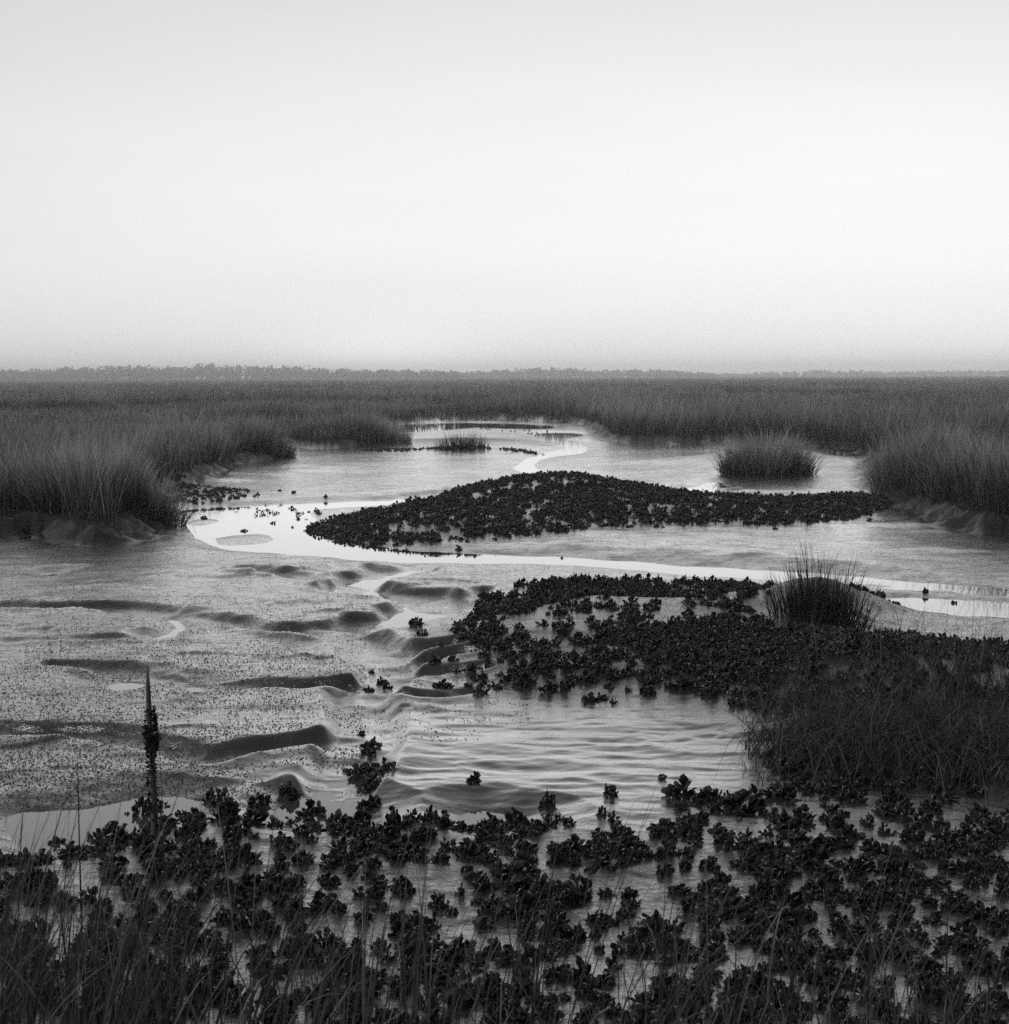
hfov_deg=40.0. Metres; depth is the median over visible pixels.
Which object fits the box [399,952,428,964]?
oyster clump
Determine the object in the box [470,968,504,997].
oyster clump
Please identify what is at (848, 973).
oyster clump
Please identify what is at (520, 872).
oyster clump
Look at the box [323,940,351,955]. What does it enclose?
oyster clump
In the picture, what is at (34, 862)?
oyster clump
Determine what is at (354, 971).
oyster clump
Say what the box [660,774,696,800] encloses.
oyster clump
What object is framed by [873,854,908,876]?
oyster clump
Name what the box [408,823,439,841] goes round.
oyster clump
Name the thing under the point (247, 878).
oyster clump
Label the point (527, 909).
oyster clump
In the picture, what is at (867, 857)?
oyster clump
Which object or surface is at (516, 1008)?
oyster clump
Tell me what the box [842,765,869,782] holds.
oyster clump
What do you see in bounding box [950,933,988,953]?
oyster clump
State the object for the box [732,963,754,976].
oyster clump
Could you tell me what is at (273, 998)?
oyster clump
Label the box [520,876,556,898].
oyster clump
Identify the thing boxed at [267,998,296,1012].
oyster clump
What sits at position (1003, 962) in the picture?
oyster clump
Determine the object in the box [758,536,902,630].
reed tuft
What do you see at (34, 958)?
oyster clump
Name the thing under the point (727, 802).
oyster clump
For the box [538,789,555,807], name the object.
oyster clump
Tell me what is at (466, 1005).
oyster clump
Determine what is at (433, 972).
oyster clump
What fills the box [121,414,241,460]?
grass tussock
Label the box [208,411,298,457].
grass tussock
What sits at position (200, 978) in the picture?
oyster clump
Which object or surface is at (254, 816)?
oyster clump
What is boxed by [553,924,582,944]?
oyster clump
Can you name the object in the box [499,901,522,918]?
oyster clump
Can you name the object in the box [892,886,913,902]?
oyster clump
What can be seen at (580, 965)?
oyster clump
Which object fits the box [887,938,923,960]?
oyster clump
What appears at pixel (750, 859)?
oyster clump
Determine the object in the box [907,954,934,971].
oyster clump
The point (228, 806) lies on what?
oyster clump
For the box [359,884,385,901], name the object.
oyster clump
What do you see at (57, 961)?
oyster clump
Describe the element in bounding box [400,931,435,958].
oyster clump
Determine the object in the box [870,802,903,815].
oyster clump
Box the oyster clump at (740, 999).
[717,985,747,1015]
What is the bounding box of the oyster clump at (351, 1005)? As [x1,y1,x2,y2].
[339,996,360,1013]
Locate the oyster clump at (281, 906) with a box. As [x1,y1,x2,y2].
[272,893,289,911]
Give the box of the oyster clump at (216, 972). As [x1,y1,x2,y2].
[193,958,222,981]
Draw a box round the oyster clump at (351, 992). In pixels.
[330,986,361,1003]
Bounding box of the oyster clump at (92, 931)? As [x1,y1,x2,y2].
[70,925,102,949]
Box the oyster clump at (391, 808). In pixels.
[386,805,408,824]
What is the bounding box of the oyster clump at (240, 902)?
[224,886,256,914]
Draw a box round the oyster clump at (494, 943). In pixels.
[481,936,512,957]
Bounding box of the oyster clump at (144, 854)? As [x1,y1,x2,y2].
[137,841,168,862]
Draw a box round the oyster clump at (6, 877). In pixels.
[0,870,26,890]
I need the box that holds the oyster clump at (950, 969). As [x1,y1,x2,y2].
[933,967,966,986]
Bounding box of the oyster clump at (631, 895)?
[620,886,641,908]
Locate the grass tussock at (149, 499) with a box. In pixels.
[12,429,200,525]
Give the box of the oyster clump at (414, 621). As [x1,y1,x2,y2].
[408,617,422,625]
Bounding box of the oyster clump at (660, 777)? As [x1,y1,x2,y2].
[658,774,666,779]
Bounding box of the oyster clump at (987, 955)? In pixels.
[969,942,997,966]
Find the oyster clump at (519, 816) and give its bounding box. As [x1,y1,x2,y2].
[500,806,527,824]
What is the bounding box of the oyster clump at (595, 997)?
[587,989,614,1007]
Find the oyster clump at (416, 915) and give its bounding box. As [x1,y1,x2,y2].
[409,909,424,925]
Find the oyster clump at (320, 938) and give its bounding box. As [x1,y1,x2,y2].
[309,926,339,947]
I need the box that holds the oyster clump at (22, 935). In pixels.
[13,928,33,945]
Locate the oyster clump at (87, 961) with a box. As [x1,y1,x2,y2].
[77,950,97,971]
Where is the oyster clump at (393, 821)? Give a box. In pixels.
[377,813,401,832]
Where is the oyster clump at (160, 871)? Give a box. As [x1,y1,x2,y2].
[140,859,173,880]
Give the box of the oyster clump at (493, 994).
[480,986,508,1006]
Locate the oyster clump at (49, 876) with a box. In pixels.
[34,873,58,889]
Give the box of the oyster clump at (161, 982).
[144,977,162,997]
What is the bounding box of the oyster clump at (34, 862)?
[14,851,38,870]
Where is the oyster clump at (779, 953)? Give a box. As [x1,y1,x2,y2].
[761,936,788,957]
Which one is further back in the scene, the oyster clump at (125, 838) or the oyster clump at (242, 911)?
the oyster clump at (125, 838)
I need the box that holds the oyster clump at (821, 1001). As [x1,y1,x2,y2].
[814,989,840,1008]
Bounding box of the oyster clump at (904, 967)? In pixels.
[902,959,927,973]
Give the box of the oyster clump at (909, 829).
[898,822,925,841]
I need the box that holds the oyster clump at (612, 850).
[606,841,626,856]
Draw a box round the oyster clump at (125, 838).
[110,826,131,847]
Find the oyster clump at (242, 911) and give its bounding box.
[234,909,254,920]
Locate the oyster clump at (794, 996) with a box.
[782,983,804,1000]
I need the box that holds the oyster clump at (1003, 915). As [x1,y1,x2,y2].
[971,902,1008,923]
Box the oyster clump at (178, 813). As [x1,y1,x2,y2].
[175,809,187,819]
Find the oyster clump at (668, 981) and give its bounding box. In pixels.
[649,968,678,987]
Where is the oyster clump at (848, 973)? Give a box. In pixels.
[836,962,864,981]
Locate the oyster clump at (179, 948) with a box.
[159,935,185,954]
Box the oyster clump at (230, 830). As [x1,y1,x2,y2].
[222,824,241,842]
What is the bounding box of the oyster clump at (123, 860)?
[97,850,129,871]
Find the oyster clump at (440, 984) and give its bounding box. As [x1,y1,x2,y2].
[423,976,443,993]
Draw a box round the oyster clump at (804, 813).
[788,804,817,821]
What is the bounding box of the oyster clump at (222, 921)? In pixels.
[210,905,237,924]
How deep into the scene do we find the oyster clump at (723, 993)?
5.31 m
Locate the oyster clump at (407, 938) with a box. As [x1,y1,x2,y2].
[394,929,424,952]
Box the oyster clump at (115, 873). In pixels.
[100,864,124,883]
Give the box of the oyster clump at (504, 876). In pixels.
[490,861,511,883]
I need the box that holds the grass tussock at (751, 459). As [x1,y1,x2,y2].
[702,420,838,475]
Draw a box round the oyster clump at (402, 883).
[390,877,415,897]
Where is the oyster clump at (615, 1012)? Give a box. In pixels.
[608,1005,629,1022]
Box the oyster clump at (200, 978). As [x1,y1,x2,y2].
[187,973,217,988]
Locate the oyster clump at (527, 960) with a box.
[509,941,538,964]
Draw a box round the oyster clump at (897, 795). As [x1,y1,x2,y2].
[875,784,905,805]
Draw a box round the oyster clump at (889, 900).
[878,886,903,905]
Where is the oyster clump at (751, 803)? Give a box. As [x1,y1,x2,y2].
[731,788,767,813]
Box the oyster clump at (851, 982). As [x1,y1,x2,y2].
[843,976,871,992]
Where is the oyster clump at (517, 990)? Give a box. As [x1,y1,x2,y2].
[508,978,526,999]
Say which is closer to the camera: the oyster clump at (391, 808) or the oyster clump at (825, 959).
the oyster clump at (825, 959)
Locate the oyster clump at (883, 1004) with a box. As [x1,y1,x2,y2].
[871,994,902,1016]
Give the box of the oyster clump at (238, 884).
[215,875,243,895]
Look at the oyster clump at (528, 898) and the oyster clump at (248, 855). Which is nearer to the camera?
the oyster clump at (528, 898)
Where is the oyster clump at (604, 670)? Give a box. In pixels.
[592,661,611,675]
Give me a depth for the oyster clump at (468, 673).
11.22 m
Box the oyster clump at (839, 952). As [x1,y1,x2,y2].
[824,940,852,959]
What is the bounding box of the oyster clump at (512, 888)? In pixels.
[504,874,528,896]
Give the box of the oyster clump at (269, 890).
[255,878,280,894]
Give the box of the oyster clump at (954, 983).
[938,972,965,993]
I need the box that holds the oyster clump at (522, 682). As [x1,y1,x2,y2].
[513,671,530,688]
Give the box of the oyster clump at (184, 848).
[172,843,202,862]
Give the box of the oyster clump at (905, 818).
[888,797,913,822]
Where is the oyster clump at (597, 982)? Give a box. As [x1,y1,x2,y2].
[572,973,603,996]
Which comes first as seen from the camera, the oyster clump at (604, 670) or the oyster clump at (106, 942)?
the oyster clump at (106, 942)
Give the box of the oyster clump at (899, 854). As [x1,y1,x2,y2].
[879,845,911,871]
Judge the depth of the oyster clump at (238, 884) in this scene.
6.57 m
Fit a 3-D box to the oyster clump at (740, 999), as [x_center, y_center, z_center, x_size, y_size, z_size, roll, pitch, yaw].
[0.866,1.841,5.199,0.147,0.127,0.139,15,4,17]
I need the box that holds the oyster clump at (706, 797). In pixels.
[689,785,720,804]
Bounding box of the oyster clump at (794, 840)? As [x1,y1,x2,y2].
[787,831,812,845]
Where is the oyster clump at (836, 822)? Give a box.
[825,809,846,830]
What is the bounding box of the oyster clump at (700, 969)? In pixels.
[691,959,723,975]
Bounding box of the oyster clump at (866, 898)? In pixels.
[845,888,880,912]
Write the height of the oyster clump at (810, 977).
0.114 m
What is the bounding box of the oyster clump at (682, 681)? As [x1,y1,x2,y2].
[670,673,697,690]
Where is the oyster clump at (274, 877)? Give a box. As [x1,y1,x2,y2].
[262,869,284,883]
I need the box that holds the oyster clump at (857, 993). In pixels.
[850,987,881,1005]
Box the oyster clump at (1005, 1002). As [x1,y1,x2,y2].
[992,988,1008,1008]
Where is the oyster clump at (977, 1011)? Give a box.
[960,1004,989,1022]
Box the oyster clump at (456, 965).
[444,955,470,980]
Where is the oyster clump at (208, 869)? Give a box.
[190,856,216,874]
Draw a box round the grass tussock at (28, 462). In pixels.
[0,432,91,508]
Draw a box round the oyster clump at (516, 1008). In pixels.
[503,998,530,1017]
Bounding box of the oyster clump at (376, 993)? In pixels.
[358,975,381,998]
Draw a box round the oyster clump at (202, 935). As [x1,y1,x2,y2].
[199,926,221,941]
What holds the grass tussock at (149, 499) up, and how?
on the mudflat
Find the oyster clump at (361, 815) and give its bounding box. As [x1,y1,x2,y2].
[352,807,371,825]
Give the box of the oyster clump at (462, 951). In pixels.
[456,946,482,960]
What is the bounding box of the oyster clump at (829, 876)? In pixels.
[813,865,843,885]
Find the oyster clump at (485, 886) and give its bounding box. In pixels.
[471,872,497,893]
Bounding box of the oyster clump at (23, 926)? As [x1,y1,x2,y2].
[0,916,29,936]
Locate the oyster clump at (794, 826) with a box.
[781,813,811,834]
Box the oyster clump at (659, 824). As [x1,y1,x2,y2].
[646,818,677,830]
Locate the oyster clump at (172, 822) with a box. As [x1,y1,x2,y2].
[158,814,179,829]
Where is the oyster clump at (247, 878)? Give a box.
[236,866,260,887]
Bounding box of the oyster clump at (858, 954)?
[855,941,884,964]
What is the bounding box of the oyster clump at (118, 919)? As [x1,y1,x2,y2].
[101,916,135,938]
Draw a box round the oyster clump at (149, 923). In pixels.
[138,916,161,931]
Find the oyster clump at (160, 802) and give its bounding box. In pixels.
[158,800,169,807]
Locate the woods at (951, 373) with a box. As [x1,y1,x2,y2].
[848,369,1008,376]
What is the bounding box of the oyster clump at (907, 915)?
[889,900,915,920]
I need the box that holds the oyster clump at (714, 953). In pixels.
[698,949,721,961]
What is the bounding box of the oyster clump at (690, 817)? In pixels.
[674,811,704,825]
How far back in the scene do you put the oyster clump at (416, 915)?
6.22 m
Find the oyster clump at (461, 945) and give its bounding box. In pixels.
[438,933,476,952]
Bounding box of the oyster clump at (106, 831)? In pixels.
[87,820,126,837]
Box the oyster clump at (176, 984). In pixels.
[163,972,189,993]
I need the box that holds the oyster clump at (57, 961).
[44,959,63,975]
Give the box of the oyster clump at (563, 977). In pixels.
[543,962,574,982]
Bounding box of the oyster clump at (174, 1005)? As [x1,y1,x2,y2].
[159,994,187,1012]
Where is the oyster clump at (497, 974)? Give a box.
[489,970,507,988]
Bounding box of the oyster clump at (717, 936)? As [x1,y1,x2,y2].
[696,929,725,951]
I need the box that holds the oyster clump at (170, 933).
[151,927,180,946]
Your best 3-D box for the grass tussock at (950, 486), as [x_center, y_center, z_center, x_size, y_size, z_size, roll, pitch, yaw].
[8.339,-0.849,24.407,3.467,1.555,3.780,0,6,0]
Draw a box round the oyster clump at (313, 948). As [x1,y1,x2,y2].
[284,932,318,963]
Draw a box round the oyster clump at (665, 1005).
[650,999,675,1018]
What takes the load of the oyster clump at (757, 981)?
on the mudflat
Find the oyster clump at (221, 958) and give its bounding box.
[208,951,232,967]
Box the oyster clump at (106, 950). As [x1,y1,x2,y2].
[97,938,125,961]
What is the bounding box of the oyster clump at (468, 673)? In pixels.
[464,663,475,675]
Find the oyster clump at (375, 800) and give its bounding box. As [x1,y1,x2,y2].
[359,794,380,808]
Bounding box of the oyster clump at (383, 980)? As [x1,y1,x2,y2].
[372,968,399,984]
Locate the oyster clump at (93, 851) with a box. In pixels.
[86,837,114,857]
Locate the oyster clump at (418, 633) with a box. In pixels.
[414,629,427,635]
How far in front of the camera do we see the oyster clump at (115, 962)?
5.59 m
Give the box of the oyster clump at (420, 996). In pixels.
[414,990,441,1009]
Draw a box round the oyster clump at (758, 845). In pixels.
[734,836,769,855]
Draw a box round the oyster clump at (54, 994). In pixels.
[53,981,73,999]
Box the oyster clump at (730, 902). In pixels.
[713,896,748,913]
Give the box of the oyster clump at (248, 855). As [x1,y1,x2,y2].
[228,842,263,864]
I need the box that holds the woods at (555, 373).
[417,367,720,378]
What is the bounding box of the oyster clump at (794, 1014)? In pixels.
[782,998,811,1021]
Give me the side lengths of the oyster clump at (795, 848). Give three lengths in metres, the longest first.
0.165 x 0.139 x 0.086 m
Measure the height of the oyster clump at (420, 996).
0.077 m
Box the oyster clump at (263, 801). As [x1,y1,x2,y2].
[247,792,271,810]
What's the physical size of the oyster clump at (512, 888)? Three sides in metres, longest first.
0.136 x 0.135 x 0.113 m
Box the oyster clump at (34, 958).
[26,954,49,969]
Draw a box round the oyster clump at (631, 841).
[611,830,643,848]
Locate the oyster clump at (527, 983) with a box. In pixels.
[522,977,540,993]
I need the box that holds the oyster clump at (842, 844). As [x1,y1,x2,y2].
[825,835,857,849]
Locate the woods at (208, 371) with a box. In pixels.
[0,362,460,380]
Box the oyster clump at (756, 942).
[750,937,766,951]
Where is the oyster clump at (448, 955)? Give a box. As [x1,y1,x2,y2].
[436,947,458,961]
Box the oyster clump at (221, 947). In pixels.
[202,933,232,956]
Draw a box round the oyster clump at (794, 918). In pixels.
[770,906,809,926]
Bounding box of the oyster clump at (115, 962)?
[95,956,122,980]
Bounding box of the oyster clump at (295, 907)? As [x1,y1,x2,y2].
[278,900,308,918]
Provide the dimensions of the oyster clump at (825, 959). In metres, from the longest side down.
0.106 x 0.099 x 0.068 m
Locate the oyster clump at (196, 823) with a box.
[181,818,207,830]
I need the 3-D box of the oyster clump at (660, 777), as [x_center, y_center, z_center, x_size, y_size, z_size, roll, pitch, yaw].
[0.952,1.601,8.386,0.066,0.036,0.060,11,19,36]
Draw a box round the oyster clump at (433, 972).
[419,963,443,984]
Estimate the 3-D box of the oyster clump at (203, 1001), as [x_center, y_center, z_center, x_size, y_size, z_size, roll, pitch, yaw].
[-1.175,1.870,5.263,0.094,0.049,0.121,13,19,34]
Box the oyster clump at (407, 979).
[386,969,419,996]
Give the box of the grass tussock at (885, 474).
[844,411,1008,494]
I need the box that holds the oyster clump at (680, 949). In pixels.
[671,938,701,960]
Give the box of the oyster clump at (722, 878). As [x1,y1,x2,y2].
[710,864,731,885]
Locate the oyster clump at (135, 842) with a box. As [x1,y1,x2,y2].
[128,827,157,850]
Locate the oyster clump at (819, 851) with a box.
[792,838,836,862]
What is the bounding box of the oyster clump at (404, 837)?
[397,832,416,849]
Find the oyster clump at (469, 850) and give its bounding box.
[455,837,482,860]
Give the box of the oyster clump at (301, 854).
[291,849,315,865]
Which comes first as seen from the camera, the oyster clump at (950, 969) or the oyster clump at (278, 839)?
the oyster clump at (950, 969)
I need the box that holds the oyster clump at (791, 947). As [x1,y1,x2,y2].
[783,939,804,964]
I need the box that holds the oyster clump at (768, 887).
[747,869,781,900]
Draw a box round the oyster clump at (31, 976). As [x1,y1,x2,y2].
[12,963,35,981]
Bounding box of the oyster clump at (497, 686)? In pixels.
[494,683,502,689]
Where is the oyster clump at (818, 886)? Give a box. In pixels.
[803,875,834,897]
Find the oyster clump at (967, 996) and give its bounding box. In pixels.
[942,993,976,1010]
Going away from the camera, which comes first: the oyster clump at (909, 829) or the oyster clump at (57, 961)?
the oyster clump at (57, 961)
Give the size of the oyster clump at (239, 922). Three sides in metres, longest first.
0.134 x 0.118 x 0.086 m
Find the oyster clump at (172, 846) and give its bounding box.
[155,834,182,851]
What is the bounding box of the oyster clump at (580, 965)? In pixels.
[567,954,591,983]
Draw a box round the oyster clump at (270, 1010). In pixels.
[265,1003,283,1019]
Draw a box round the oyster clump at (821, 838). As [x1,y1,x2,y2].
[816,833,836,851]
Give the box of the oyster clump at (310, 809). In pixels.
[295,798,326,819]
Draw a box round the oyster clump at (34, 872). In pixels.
[17,866,43,887]
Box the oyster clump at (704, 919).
[695,907,721,926]
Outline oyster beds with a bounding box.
[0,413,1008,1023]
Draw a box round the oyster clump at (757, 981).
[742,970,774,993]
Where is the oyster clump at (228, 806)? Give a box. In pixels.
[203,796,246,825]
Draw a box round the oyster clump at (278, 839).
[269,830,291,846]
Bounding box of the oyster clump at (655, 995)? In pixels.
[631,982,667,1008]
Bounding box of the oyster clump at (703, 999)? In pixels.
[681,984,706,1006]
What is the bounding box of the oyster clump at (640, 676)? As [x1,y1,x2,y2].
[635,666,653,680]
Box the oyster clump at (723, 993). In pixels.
[715,991,726,1005]
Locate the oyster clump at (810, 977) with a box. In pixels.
[796,960,825,984]
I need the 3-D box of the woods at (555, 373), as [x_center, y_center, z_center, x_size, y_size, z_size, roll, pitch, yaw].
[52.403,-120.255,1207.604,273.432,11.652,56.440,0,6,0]
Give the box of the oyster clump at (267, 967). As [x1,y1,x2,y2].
[249,957,285,981]
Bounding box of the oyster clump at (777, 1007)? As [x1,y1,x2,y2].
[762,983,784,1013]
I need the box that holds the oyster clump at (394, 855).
[385,847,407,862]
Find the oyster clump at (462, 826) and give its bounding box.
[450,820,474,831]
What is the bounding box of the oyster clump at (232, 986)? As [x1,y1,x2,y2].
[211,969,249,1001]
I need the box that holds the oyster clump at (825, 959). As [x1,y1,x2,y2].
[815,949,835,965]
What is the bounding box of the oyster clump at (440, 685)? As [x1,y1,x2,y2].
[431,678,454,688]
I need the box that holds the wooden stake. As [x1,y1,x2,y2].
[142,666,161,842]
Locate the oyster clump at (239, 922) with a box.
[226,914,249,933]
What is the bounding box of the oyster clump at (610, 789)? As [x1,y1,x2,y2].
[603,783,618,796]
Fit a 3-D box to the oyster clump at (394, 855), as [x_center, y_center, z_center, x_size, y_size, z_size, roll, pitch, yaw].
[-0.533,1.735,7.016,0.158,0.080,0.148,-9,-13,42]
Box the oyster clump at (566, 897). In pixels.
[553,883,586,907]
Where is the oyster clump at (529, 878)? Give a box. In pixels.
[524,872,553,889]
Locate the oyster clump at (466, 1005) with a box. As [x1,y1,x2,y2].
[437,983,477,1010]
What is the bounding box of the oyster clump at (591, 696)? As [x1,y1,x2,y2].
[581,691,599,701]
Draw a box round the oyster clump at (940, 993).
[911,978,955,1005]
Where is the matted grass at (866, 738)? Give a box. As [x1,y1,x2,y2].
[659,590,1008,808]
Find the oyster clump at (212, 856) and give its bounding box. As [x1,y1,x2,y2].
[208,844,228,862]
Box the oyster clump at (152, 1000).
[146,985,177,1004]
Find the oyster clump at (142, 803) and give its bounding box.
[124,795,150,816]
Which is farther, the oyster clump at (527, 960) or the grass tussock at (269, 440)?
the grass tussock at (269, 440)
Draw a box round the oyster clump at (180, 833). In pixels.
[174,822,201,840]
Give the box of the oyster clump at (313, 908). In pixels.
[305,898,330,913]
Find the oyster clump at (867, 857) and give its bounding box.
[857,852,876,870]
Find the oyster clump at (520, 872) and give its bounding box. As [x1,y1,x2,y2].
[513,859,540,878]
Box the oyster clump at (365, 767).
[360,762,373,774]
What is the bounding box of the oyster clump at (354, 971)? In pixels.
[342,947,370,977]
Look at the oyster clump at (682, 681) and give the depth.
10.54 m
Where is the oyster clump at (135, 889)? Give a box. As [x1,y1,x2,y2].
[122,883,146,898]
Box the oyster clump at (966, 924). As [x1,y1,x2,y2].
[949,917,976,938]
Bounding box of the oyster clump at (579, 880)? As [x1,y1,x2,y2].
[564,872,591,891]
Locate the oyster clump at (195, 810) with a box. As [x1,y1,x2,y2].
[179,807,205,820]
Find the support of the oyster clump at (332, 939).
on the mudflat
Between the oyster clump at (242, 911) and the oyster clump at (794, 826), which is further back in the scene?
the oyster clump at (794, 826)
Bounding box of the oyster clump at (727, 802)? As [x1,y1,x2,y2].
[721,793,742,808]
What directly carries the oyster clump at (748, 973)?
on the mudflat
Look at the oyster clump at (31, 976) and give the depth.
5.58 m
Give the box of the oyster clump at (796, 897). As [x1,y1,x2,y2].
[777,890,804,910]
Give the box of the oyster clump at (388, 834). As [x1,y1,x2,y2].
[376,825,398,842]
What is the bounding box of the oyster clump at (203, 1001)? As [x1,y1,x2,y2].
[183,994,205,1008]
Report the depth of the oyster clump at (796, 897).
6.35 m
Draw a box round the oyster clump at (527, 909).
[517,906,539,920]
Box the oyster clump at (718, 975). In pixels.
[691,965,720,987]
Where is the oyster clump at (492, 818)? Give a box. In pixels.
[481,811,501,828]
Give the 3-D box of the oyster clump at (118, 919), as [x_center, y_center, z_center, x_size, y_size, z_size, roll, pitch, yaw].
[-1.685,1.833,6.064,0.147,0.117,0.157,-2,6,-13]
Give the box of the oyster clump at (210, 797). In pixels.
[200,786,228,805]
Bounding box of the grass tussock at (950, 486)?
[891,421,1008,506]
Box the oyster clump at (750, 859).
[736,853,765,870]
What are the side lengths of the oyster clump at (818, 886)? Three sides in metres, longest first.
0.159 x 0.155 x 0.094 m
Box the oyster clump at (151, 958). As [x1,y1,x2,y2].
[136,946,165,977]
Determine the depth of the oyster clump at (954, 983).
5.44 m
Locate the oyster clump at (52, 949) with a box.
[24,938,55,957]
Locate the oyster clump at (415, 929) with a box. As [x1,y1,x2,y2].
[410,925,431,943]
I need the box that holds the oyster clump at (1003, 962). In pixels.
[993,958,1008,974]
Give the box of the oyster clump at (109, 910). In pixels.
[86,896,112,922]
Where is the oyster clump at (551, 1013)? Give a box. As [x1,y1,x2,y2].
[534,1002,567,1021]
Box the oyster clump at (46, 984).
[29,977,59,996]
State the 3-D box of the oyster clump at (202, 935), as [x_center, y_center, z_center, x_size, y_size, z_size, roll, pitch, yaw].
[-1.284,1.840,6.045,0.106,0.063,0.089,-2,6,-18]
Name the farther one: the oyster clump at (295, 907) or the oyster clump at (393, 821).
the oyster clump at (393, 821)
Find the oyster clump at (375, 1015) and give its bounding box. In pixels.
[371,1004,401,1023]
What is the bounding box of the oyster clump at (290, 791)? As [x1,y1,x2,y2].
[278,780,300,800]
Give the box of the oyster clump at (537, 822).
[528,819,547,832]
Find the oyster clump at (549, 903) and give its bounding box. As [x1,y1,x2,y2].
[538,897,561,909]
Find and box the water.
[4,423,1008,857]
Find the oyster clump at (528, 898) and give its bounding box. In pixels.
[510,891,543,909]
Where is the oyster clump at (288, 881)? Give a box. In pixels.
[278,876,305,893]
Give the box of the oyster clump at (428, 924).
[413,915,434,933]
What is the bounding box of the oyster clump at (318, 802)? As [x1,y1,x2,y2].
[313,800,326,813]
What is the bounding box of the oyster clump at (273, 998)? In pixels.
[254,986,285,1004]
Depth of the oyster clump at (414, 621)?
13.50 m
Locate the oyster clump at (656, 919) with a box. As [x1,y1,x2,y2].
[639,909,669,940]
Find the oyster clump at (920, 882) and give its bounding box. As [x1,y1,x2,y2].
[900,873,923,890]
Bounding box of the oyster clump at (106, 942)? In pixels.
[89,932,130,949]
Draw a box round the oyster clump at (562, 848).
[549,841,582,861]
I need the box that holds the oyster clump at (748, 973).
[737,964,761,981]
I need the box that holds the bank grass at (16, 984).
[0,692,1008,1023]
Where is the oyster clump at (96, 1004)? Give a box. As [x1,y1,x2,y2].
[79,994,97,1016]
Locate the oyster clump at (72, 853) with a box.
[57,840,87,858]
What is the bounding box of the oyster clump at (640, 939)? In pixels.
[626,931,649,948]
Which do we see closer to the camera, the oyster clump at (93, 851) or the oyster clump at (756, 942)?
the oyster clump at (756, 942)
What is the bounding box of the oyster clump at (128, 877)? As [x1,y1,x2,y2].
[117,872,142,890]
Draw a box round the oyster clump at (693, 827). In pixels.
[668,819,698,836]
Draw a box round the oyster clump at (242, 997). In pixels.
[231,992,248,1004]
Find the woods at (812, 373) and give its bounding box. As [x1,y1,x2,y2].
[694,369,874,376]
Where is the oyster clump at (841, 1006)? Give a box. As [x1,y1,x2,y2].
[825,1001,854,1019]
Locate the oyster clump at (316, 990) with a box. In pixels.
[306,977,337,998]
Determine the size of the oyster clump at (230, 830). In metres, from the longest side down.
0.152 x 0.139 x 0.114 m
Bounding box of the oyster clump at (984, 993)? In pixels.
[977,971,1007,1002]
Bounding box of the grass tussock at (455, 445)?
[432,428,489,449]
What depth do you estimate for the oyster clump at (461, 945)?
5.89 m
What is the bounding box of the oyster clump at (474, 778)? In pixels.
[466,771,481,782]
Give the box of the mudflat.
[0,381,1008,1023]
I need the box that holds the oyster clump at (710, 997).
[689,983,713,1002]
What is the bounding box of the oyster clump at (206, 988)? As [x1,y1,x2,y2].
[198,980,218,997]
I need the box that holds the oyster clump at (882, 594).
[877,589,885,597]
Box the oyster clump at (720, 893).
[708,886,738,905]
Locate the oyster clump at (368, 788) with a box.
[361,774,377,790]
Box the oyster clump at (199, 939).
[182,926,201,953]
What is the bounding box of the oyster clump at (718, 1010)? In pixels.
[701,1005,721,1016]
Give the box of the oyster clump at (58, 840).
[47,836,65,844]
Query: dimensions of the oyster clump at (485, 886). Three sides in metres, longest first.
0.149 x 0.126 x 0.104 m
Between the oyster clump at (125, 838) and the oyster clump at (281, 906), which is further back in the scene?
the oyster clump at (125, 838)
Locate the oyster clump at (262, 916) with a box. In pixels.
[242,907,275,930]
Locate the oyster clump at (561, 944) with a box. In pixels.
[550,940,578,954]
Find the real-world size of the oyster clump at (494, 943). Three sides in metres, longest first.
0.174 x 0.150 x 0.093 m
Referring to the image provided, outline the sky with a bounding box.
[0,0,1008,379]
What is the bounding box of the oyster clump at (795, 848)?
[787,841,809,859]
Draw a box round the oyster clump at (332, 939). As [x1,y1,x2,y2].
[322,933,345,950]
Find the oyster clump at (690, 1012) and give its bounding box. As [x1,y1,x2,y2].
[675,995,702,1017]
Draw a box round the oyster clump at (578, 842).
[565,833,584,851]
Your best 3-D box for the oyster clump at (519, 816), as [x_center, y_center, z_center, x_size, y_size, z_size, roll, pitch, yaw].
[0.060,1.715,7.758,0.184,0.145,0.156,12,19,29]
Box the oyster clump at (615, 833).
[607,824,634,839]
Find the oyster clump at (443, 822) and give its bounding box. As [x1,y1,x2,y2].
[433,809,456,829]
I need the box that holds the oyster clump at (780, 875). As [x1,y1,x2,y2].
[756,867,792,883]
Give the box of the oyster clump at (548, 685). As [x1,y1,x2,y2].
[537,679,559,692]
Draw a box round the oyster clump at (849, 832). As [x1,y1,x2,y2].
[836,824,866,840]
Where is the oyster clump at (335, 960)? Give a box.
[320,950,346,979]
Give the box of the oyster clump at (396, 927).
[387,916,414,936]
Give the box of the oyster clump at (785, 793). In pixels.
[759,781,801,804]
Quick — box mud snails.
[0,548,1006,815]
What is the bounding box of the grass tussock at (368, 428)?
[288,406,413,445]
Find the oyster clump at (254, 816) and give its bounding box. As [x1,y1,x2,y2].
[243,807,267,824]
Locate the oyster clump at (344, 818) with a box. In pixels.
[325,808,352,826]
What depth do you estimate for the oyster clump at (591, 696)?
10.38 m
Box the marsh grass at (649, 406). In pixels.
[0,375,1008,526]
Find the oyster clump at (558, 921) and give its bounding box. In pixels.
[538,901,571,925]

